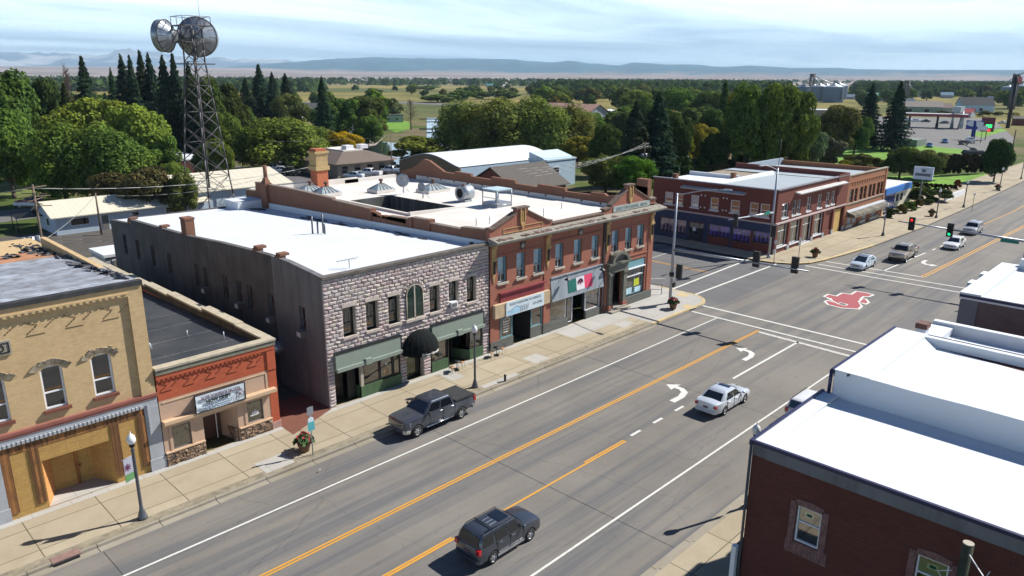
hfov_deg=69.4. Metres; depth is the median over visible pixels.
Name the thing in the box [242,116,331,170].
willow tree
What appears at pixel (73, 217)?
power line
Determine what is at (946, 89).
broadleaf tree
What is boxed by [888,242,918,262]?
pickup truck
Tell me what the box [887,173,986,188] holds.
riverside lawn
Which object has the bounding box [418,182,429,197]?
satellite dish
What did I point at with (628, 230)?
window
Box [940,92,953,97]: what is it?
distant house
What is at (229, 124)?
broadleaf tree
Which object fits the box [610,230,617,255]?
window
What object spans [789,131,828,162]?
broadleaf tree
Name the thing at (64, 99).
spruce tree
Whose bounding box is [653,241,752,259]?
kerb
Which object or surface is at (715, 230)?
display window
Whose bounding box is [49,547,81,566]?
storm drain
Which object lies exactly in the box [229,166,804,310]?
side street
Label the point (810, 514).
window
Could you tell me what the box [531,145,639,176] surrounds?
power line
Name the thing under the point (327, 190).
skylight
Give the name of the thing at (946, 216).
street kerb
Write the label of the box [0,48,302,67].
snowy mountains
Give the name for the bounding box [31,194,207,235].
long low building
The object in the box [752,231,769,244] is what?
display window
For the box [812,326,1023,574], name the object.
white roofed building
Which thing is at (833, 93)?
grain bin
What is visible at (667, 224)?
display window
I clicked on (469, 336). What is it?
shop window
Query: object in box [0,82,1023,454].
ground
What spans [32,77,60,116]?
broadleaf tree
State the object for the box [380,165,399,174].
pickup truck
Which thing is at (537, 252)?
window
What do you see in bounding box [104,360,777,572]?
tar joints
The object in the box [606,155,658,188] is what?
broadleaf tree
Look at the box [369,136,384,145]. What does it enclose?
river gravel
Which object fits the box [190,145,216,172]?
broadleaf tree
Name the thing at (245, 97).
spruce tree
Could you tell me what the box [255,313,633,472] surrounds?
pale slabs
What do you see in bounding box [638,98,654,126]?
broadleaf tree
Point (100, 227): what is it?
utility pole
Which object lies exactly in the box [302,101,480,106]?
highway
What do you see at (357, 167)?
window
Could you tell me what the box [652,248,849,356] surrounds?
worn stop lines
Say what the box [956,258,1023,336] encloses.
grey sided building
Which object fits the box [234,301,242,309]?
air conditioner
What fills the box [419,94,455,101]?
broadleaf tree
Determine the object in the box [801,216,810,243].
shop window
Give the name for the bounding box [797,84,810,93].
grain bin
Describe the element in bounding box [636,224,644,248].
window
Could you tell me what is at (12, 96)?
broadleaf tree
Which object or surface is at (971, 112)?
red roofed kiosk
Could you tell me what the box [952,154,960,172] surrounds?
shrub
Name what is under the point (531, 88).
broadleaf tree
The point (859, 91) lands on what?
broadleaf tree
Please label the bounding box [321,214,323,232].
vent pipe
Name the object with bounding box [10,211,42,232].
black canopy
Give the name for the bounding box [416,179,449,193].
skylight
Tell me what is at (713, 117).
broadleaf tree
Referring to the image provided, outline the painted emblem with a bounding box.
[825,292,871,308]
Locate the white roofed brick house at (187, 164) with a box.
[176,152,194,172]
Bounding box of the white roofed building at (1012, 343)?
[915,319,1023,354]
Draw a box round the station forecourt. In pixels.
[875,116,1015,155]
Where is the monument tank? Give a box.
[961,143,984,154]
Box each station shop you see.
[903,101,942,112]
[942,103,952,111]
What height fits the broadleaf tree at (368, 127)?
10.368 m
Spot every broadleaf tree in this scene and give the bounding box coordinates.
[0,68,43,128]
[0,107,38,198]
[17,127,40,184]
[22,92,44,130]
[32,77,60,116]
[35,97,126,137]
[85,172,124,195]
[104,103,171,152]
[114,165,171,206]
[134,134,183,165]
[158,161,191,174]
[166,169,198,211]
[183,74,226,142]
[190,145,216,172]
[201,138,235,170]
[210,111,244,152]
[218,83,250,131]
[249,107,257,125]
[269,93,311,124]
[305,109,319,126]
[308,92,319,102]
[308,125,327,145]
[325,91,337,100]
[325,129,335,145]
[328,98,359,132]
[328,131,364,147]
[344,95,385,127]
[351,85,358,90]
[352,115,384,148]
[364,88,382,95]
[366,88,390,122]
[380,122,388,130]
[388,98,404,113]
[405,85,417,93]
[417,85,440,90]
[419,90,428,95]
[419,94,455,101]
[439,88,446,94]
[446,89,472,100]
[463,86,476,92]
[469,91,493,98]
[471,85,482,90]
[487,86,495,91]
[488,90,521,98]
[508,87,518,92]
[525,85,534,94]
[529,85,554,98]
[545,91,570,102]
[547,88,570,98]
[547,96,563,102]
[559,135,591,165]
[564,89,574,102]
[572,89,585,101]
[579,87,602,100]
[580,93,596,103]
[580,154,625,192]
[583,112,605,128]
[588,123,624,158]
[602,105,632,120]
[602,115,622,133]
[603,85,616,98]
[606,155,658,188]
[607,87,630,107]
[612,112,628,133]
[617,89,652,106]
[635,86,646,91]
[636,84,650,91]
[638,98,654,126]
[644,88,666,107]
[651,109,673,115]
[651,112,694,157]
[663,88,696,111]
[677,139,694,170]
[679,107,701,125]
[688,123,719,158]
[689,91,720,109]
[696,105,710,113]
[697,107,724,133]
[697,133,730,169]
[722,81,764,162]
[722,93,732,157]
[739,82,800,161]
[771,88,820,161]
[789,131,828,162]
[815,105,862,149]
[850,116,874,154]
[854,87,865,99]
[856,93,866,106]
[878,147,919,177]
[879,90,890,100]
[885,96,893,105]
[888,89,905,98]
[908,149,949,175]
[909,89,918,98]
[920,89,933,100]
[942,87,951,91]
[956,89,976,96]
[976,84,993,92]
[982,91,993,96]
[982,138,1016,181]
[993,91,1001,100]
[996,89,1007,102]
[998,89,1023,105]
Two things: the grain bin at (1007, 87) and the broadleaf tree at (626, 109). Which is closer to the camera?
the broadleaf tree at (626, 109)
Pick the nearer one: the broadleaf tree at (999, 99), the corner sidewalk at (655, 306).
the corner sidewalk at (655, 306)
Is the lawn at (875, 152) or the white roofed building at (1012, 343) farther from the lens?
the lawn at (875, 152)
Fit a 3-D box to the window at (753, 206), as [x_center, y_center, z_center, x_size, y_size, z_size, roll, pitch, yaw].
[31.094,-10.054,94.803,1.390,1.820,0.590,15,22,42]
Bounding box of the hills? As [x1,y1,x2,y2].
[223,57,1023,78]
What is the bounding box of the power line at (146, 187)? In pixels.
[34,167,307,188]
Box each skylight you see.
[299,180,319,191]
[313,181,341,195]
[367,179,395,193]
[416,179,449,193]
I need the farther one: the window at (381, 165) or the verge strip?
the window at (381, 165)
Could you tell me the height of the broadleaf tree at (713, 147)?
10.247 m
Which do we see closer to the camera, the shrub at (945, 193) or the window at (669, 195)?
the window at (669, 195)
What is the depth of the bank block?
69.20 m
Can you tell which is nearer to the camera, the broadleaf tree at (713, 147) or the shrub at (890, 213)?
the shrub at (890, 213)
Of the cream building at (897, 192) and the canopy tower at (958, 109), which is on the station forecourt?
the canopy tower at (958, 109)
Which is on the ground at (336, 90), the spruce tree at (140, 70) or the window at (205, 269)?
the spruce tree at (140, 70)
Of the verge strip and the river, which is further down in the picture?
the verge strip
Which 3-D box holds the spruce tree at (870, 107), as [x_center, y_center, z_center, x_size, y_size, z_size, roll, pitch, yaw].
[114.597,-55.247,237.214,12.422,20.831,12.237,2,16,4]
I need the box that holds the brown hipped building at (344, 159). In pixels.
[293,144,397,177]
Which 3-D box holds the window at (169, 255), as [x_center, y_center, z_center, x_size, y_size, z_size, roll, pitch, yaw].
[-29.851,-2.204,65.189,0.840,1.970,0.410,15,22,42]
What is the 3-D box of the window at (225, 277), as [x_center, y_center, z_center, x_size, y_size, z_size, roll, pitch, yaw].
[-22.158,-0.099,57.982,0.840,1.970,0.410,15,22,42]
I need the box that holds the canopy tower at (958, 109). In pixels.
[951,106,964,128]
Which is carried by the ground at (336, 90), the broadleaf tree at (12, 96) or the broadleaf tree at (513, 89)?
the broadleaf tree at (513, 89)
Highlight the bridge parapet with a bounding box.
[943,189,964,201]
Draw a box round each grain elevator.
[802,74,832,90]
[903,80,912,98]
[1000,72,1023,108]
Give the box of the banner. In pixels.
[194,381,245,413]
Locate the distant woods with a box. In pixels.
[11,75,1023,98]
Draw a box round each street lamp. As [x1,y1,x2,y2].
[121,431,147,520]
[472,324,477,388]
[746,422,760,507]
[881,202,888,235]
[934,189,941,217]
[962,180,968,207]
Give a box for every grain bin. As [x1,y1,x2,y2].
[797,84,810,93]
[810,83,824,101]
[822,83,844,102]
[837,82,847,98]
[1001,84,1010,90]
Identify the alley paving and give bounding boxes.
[279,394,330,433]
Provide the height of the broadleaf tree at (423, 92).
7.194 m
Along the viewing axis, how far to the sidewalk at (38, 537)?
42.22 m
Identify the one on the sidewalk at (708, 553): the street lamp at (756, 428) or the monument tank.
the street lamp at (756, 428)
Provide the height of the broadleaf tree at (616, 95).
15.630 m
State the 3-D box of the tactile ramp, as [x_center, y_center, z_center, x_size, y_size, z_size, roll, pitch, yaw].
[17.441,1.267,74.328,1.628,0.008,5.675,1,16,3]
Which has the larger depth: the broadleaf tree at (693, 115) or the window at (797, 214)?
the broadleaf tree at (693, 115)
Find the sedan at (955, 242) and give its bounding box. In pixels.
[943,235,966,249]
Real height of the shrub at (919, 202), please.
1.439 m
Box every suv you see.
[281,167,301,175]
[454,506,539,564]
[784,387,817,413]
[962,220,983,233]
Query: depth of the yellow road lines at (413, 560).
42.08 m
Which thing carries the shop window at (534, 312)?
in the bank block
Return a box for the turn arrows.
[666,242,944,402]
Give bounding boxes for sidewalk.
[0,313,650,575]
[617,285,701,321]
[653,162,1023,264]
[654,503,746,575]
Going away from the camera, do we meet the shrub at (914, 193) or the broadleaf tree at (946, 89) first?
the shrub at (914, 193)
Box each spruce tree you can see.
[58,83,71,107]
[74,56,96,100]
[107,68,116,99]
[114,53,130,107]
[124,54,143,108]
[135,49,153,109]
[142,52,162,113]
[152,54,181,150]
[166,53,189,149]
[177,62,206,153]
[239,77,262,127]
[251,63,270,121]
[260,71,279,123]
[280,73,293,94]
[312,76,336,131]
[613,100,660,179]
[643,92,679,178]
[717,80,728,112]
[855,82,882,148]
[871,81,914,150]
[976,85,982,96]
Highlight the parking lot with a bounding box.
[277,161,397,179]
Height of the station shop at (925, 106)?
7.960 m
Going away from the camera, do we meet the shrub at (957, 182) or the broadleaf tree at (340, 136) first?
the shrub at (957, 182)
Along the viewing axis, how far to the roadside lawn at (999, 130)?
314.27 m
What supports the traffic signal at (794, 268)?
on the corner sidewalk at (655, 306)
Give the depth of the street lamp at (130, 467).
36.36 m
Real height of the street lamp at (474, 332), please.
4.850 m
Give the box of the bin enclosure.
[901,138,926,146]
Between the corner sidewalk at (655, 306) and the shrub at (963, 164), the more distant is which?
the shrub at (963, 164)
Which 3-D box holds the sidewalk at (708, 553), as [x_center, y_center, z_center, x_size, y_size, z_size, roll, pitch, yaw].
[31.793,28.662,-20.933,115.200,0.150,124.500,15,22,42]
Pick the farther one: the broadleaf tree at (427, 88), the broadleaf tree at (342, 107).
the broadleaf tree at (427, 88)
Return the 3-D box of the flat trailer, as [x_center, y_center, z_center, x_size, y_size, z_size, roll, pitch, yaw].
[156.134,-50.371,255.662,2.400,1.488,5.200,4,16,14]
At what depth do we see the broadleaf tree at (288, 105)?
281.89 m
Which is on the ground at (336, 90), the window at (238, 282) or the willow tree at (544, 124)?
the willow tree at (544, 124)
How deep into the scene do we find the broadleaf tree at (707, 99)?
307.58 m
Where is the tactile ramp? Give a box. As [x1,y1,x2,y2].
[675,293,696,308]
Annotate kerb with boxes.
[17,323,656,575]
[640,492,747,575]
[651,286,704,324]
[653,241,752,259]
[760,245,874,264]
[875,181,1023,244]
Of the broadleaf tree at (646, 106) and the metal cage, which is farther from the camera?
the broadleaf tree at (646, 106)
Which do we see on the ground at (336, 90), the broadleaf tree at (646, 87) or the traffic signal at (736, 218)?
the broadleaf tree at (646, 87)
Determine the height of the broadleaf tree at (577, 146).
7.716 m
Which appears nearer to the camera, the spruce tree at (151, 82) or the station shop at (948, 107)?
the spruce tree at (151, 82)
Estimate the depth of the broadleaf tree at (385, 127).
247.33 m
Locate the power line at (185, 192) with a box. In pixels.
[99,174,275,195]
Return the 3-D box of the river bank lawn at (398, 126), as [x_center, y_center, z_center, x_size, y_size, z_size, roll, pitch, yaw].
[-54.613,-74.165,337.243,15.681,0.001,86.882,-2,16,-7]
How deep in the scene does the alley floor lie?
52.48 m
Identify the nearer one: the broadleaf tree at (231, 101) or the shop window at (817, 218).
the shop window at (817, 218)
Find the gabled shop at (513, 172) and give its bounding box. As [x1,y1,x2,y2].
[475,161,569,187]
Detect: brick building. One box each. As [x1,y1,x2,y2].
[0,237,167,525]
[88,257,281,465]
[729,389,1023,575]
[749,158,890,228]
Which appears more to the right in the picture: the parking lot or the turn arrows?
the turn arrows
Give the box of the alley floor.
[277,380,300,400]
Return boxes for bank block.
[245,159,666,351]
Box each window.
[0,372,16,427]
[28,358,71,414]
[70,216,89,225]
[80,345,119,401]
[124,235,127,253]
[131,211,138,216]
[136,240,140,259]
[152,246,155,266]
[165,207,178,212]
[168,253,172,273]
[172,421,191,448]
[195,264,199,285]
[204,267,208,287]
[223,275,228,298]
[237,281,242,302]
[246,398,263,422]
[248,285,253,310]
[269,294,274,316]
[299,306,305,329]
[341,302,358,340]
[342,166,347,174]
[354,165,360,170]
[363,361,379,384]
[364,296,380,333]
[377,356,392,378]
[379,163,384,169]
[387,291,401,327]
[390,354,400,374]
[405,284,425,322]
[428,281,441,315]
[430,339,446,361]
[448,276,460,309]
[466,272,477,304]
[466,328,481,349]
[497,256,508,285]
[499,315,511,338]
[515,252,526,280]
[530,306,541,327]
[532,248,543,276]
[550,298,567,322]
[554,243,564,270]
[573,239,582,265]
[581,288,599,310]
[590,235,599,260]
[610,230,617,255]
[624,227,632,251]
[626,257,645,295]
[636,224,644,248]
[659,217,685,234]
[663,192,672,205]
[674,193,682,206]
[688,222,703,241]
[689,195,698,208]
[708,224,729,238]
[709,197,718,211]
[729,200,739,214]
[731,228,750,243]
[748,202,758,217]
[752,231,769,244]
[758,204,769,218]
[776,224,786,248]
[781,203,788,219]
[784,499,828,566]
[789,220,798,244]
[792,199,800,215]
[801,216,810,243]
[806,197,811,212]
[808,213,821,236]
[816,194,821,209]
[824,212,830,230]
[896,193,902,200]
[905,548,956,575]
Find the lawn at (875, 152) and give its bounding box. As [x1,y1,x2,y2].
[835,143,965,163]
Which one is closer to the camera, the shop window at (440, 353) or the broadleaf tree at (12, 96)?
the shop window at (440, 353)
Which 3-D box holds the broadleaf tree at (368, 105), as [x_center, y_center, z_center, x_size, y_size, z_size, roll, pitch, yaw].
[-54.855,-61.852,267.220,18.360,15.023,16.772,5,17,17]
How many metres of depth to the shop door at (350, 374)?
51.21 m
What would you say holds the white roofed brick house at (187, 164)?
on the ground at (336, 90)
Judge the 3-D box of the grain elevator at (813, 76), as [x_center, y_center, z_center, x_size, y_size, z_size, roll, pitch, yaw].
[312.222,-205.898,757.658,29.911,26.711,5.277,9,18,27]
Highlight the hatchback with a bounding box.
[850,252,876,270]
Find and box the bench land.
[0,66,1023,84]
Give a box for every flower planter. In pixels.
[292,431,314,452]
[667,295,679,309]
[810,247,820,256]
[928,208,935,215]
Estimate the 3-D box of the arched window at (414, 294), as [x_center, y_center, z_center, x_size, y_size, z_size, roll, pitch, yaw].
[-6.982,1.033,53.228,0.240,2.718,1.800,15,22,42]
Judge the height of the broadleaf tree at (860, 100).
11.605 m
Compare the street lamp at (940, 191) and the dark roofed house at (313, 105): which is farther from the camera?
the dark roofed house at (313, 105)
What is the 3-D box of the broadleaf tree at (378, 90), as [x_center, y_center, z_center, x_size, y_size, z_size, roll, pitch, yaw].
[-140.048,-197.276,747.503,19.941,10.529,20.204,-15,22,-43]
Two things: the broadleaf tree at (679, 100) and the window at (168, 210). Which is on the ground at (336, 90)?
the broadleaf tree at (679, 100)
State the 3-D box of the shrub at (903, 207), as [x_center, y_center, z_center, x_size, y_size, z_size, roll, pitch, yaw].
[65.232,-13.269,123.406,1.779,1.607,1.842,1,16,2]
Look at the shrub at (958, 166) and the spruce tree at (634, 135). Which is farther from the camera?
the shrub at (958, 166)
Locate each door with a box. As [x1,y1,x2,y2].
[100,214,110,229]
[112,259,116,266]
[203,412,221,439]
[334,368,355,398]
[406,357,418,377]
[561,296,572,321]
[612,273,615,301]
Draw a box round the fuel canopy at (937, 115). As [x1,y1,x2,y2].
[906,112,968,128]
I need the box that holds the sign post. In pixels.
[307,406,314,454]
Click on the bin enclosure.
(916, 142)
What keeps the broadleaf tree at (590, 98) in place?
on the ground at (336, 90)
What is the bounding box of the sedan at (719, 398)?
[695,382,749,414]
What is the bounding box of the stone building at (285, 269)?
[110,196,488,407]
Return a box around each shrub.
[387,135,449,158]
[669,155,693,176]
[691,158,709,171]
[709,162,729,171]
[725,154,748,167]
[819,137,848,163]
[838,160,853,164]
[843,153,872,166]
[868,157,885,167]
[883,208,899,217]
[896,204,907,213]
[903,201,916,210]
[908,187,934,203]
[914,199,924,206]
[924,188,953,200]
[945,155,955,173]
[946,155,951,170]
[948,153,958,172]
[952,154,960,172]
[954,179,961,186]
[956,153,969,171]
[957,155,965,173]
[962,154,971,172]
[966,155,974,169]
[970,154,981,172]
[973,153,977,172]
[976,110,993,115]
[977,155,983,172]
[993,111,1005,114]
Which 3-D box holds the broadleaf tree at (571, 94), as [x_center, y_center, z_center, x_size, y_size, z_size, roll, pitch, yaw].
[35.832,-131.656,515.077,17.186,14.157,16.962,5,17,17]
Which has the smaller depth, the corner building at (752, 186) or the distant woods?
the corner building at (752, 186)
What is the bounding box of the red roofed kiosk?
[952,108,976,117]
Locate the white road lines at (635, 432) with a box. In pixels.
[123,236,963,575]
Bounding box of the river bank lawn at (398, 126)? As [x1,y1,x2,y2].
[386,121,409,131]
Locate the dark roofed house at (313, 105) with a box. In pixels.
[307,103,317,108]
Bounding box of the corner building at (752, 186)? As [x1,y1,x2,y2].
[653,139,849,254]
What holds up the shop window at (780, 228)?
in the corner building at (752, 186)
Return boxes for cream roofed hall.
[167,166,292,208]
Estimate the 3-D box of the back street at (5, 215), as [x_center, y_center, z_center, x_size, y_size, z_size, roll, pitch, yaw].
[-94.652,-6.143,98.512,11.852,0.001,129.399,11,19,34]
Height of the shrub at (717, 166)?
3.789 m
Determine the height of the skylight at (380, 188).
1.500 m
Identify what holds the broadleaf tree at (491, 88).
on the ground at (336, 90)
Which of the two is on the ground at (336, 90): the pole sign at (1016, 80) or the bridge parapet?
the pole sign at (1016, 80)
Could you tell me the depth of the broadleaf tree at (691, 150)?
174.79 m
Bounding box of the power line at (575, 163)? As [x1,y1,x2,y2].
[526,149,636,168]
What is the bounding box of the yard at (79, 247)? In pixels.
[0,229,113,257]
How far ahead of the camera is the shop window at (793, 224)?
98.38 m
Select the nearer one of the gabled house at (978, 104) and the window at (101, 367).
the window at (101, 367)
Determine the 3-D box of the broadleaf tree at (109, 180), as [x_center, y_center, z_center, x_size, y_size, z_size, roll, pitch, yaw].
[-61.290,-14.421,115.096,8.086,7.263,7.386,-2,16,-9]
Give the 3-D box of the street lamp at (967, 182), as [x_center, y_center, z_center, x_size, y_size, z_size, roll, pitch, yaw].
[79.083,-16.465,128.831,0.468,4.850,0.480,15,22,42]
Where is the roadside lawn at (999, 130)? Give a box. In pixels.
[969,128,1006,136]
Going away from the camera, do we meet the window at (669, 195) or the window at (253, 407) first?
the window at (253, 407)
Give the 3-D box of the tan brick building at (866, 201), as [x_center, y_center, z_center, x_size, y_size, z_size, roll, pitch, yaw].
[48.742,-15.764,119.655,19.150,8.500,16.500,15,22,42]
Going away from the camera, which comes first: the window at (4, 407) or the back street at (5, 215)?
the window at (4, 407)
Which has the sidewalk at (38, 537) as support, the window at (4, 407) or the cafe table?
the cafe table
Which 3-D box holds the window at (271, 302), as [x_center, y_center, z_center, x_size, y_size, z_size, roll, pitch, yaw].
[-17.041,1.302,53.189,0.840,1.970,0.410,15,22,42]
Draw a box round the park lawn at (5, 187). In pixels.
[0,178,74,197]
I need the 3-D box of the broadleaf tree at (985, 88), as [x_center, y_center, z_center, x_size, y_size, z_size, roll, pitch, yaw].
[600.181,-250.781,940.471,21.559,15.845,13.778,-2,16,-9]
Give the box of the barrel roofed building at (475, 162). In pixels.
[399,145,541,175]
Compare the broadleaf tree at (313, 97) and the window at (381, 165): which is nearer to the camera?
the window at (381, 165)
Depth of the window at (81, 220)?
104.75 m
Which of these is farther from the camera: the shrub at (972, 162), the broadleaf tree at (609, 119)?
the broadleaf tree at (609, 119)
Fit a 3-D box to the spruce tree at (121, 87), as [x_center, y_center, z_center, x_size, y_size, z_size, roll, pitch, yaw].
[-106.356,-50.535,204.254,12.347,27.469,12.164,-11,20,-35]
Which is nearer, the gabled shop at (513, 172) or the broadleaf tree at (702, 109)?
the gabled shop at (513, 172)
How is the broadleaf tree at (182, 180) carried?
on the yard at (79, 247)
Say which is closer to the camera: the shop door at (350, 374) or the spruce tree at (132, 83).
the shop door at (350, 374)
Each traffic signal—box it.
[667,189,808,303]
[728,165,778,257]
[898,217,1023,257]
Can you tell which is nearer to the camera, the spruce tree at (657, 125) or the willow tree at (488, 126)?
the spruce tree at (657, 125)
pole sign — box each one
[965,120,983,138]
[977,126,988,142]
[980,117,995,139]
[1005,76,1022,127]
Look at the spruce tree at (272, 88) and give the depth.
287.36 m
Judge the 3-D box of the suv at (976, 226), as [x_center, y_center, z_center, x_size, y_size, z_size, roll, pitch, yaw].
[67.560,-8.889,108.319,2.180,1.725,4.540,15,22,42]
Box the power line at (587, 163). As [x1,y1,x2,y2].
[529,144,645,173]
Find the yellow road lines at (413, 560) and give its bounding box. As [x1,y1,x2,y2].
[259,206,1023,575]
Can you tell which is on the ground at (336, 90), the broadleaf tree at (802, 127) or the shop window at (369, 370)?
the broadleaf tree at (802, 127)
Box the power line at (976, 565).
[969,554,982,575]
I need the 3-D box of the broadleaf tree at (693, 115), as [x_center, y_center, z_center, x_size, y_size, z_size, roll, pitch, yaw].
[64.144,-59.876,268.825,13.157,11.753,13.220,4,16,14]
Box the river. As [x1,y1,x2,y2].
[359,120,439,164]
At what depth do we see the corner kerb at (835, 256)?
91.54 m
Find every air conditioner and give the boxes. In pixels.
[201,287,208,293]
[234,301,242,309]
[266,315,274,323]
[296,329,306,338]
[449,300,457,307]
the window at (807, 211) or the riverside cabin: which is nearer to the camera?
the window at (807, 211)
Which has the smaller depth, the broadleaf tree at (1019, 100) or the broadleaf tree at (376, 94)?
the broadleaf tree at (376, 94)
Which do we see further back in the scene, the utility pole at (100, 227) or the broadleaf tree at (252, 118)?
the broadleaf tree at (252, 118)
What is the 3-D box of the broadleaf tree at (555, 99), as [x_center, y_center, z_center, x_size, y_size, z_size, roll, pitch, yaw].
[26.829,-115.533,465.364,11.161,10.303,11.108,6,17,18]
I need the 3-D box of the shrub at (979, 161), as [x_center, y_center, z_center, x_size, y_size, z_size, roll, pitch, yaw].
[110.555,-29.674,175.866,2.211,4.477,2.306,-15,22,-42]
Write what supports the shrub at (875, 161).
on the lawn at (875, 152)
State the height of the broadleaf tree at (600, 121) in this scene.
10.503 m
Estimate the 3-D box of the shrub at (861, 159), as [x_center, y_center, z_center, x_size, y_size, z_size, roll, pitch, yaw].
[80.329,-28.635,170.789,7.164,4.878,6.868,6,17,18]
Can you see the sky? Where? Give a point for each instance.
(851, 34)
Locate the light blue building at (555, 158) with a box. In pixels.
[528,149,576,184]
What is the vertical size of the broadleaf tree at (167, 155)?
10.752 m
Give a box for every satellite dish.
[396,173,408,192]
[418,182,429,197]
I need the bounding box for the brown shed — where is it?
[1011,116,1023,125]
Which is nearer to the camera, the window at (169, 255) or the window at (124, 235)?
the window at (169, 255)
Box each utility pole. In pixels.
[18,184,51,242]
[95,193,102,234]
[938,540,989,575]
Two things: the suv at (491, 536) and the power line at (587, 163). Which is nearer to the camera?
the suv at (491, 536)
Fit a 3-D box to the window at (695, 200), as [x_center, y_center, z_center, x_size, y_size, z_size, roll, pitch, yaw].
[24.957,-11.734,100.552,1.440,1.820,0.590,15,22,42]
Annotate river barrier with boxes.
[419,118,437,129]
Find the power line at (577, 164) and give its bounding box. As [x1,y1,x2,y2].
[520,145,644,171]
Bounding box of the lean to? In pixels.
[89,245,116,266]
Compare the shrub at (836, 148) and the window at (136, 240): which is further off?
the shrub at (836, 148)
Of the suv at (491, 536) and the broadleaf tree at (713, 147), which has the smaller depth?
the suv at (491, 536)
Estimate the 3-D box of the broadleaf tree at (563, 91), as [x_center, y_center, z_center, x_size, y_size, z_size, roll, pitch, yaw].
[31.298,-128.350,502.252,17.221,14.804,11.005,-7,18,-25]
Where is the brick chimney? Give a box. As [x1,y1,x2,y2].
[307,148,329,186]
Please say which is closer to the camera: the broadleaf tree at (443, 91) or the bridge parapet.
the bridge parapet
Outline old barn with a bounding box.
[548,103,607,116]
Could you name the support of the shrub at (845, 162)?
on the ground at (336, 90)
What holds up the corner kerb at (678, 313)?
on the ground at (336, 90)
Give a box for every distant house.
[847,94,854,98]
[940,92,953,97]
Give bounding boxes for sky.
[0,0,1023,69]
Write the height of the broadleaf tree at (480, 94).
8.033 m
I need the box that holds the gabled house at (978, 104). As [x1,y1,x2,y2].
[955,97,994,112]
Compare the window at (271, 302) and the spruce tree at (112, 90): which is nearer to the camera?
the window at (271, 302)
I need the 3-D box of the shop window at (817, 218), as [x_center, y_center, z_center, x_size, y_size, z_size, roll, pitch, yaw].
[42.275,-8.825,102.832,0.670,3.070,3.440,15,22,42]
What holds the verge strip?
on the sidewalk at (38, 537)
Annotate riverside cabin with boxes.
[387,114,402,121]
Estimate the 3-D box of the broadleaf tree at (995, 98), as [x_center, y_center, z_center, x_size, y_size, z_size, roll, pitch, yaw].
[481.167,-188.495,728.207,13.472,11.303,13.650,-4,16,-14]
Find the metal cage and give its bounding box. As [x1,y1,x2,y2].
[482,186,511,207]
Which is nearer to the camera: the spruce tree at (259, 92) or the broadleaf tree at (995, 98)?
the spruce tree at (259, 92)
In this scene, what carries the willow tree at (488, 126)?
on the ground at (336, 90)
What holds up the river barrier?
on the river
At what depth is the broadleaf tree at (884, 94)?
707.22 m
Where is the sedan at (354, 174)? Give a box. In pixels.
[342,171,364,177]
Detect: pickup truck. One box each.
[13,196,51,207]
[261,163,285,168]
[273,166,284,172]
[358,168,382,175]
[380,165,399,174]
[388,385,475,436]
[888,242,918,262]
[965,137,975,142]
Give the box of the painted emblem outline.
[823,291,873,308]
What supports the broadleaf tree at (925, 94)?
on the ground at (336, 90)
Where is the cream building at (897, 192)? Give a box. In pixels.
[882,179,912,210]
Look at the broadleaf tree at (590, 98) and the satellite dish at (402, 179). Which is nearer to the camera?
the satellite dish at (402, 179)
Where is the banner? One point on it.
(220, 397)
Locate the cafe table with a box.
[493,346,499,356]
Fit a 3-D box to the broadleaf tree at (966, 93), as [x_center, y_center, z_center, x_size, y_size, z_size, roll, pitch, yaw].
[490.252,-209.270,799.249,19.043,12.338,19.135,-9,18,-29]
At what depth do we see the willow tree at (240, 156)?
172.40 m
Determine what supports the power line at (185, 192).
attached to the utility pole at (100, 227)
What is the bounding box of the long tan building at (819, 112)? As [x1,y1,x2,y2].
[814,109,827,118]
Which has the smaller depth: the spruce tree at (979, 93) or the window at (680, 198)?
the window at (680, 198)
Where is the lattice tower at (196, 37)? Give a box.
[150,6,234,208]
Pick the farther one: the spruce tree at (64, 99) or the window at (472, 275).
the spruce tree at (64, 99)
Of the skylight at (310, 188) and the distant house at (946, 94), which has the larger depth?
the distant house at (946, 94)
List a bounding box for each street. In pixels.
[0,207,36,222]
[42,182,1023,575]
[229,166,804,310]
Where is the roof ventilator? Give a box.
[455,184,474,201]
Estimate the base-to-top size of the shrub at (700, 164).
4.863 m
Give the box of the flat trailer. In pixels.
[958,140,969,144]
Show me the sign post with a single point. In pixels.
(311, 425)
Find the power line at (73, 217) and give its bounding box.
[47,195,95,237]
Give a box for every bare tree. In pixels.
[60,63,77,102]
[403,101,420,129]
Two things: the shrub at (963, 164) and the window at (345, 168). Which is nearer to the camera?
the window at (345, 168)
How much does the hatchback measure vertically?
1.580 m
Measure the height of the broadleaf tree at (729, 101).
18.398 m
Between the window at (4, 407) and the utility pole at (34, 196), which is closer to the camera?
the window at (4, 407)
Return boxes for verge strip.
[0,322,650,575]
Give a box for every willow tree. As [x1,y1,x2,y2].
[21,118,98,200]
[47,122,158,196]
[227,127,276,167]
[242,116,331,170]
[429,99,478,150]
[455,96,531,149]
[496,94,571,151]
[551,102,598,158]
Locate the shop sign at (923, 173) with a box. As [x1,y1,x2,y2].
[913,166,933,198]

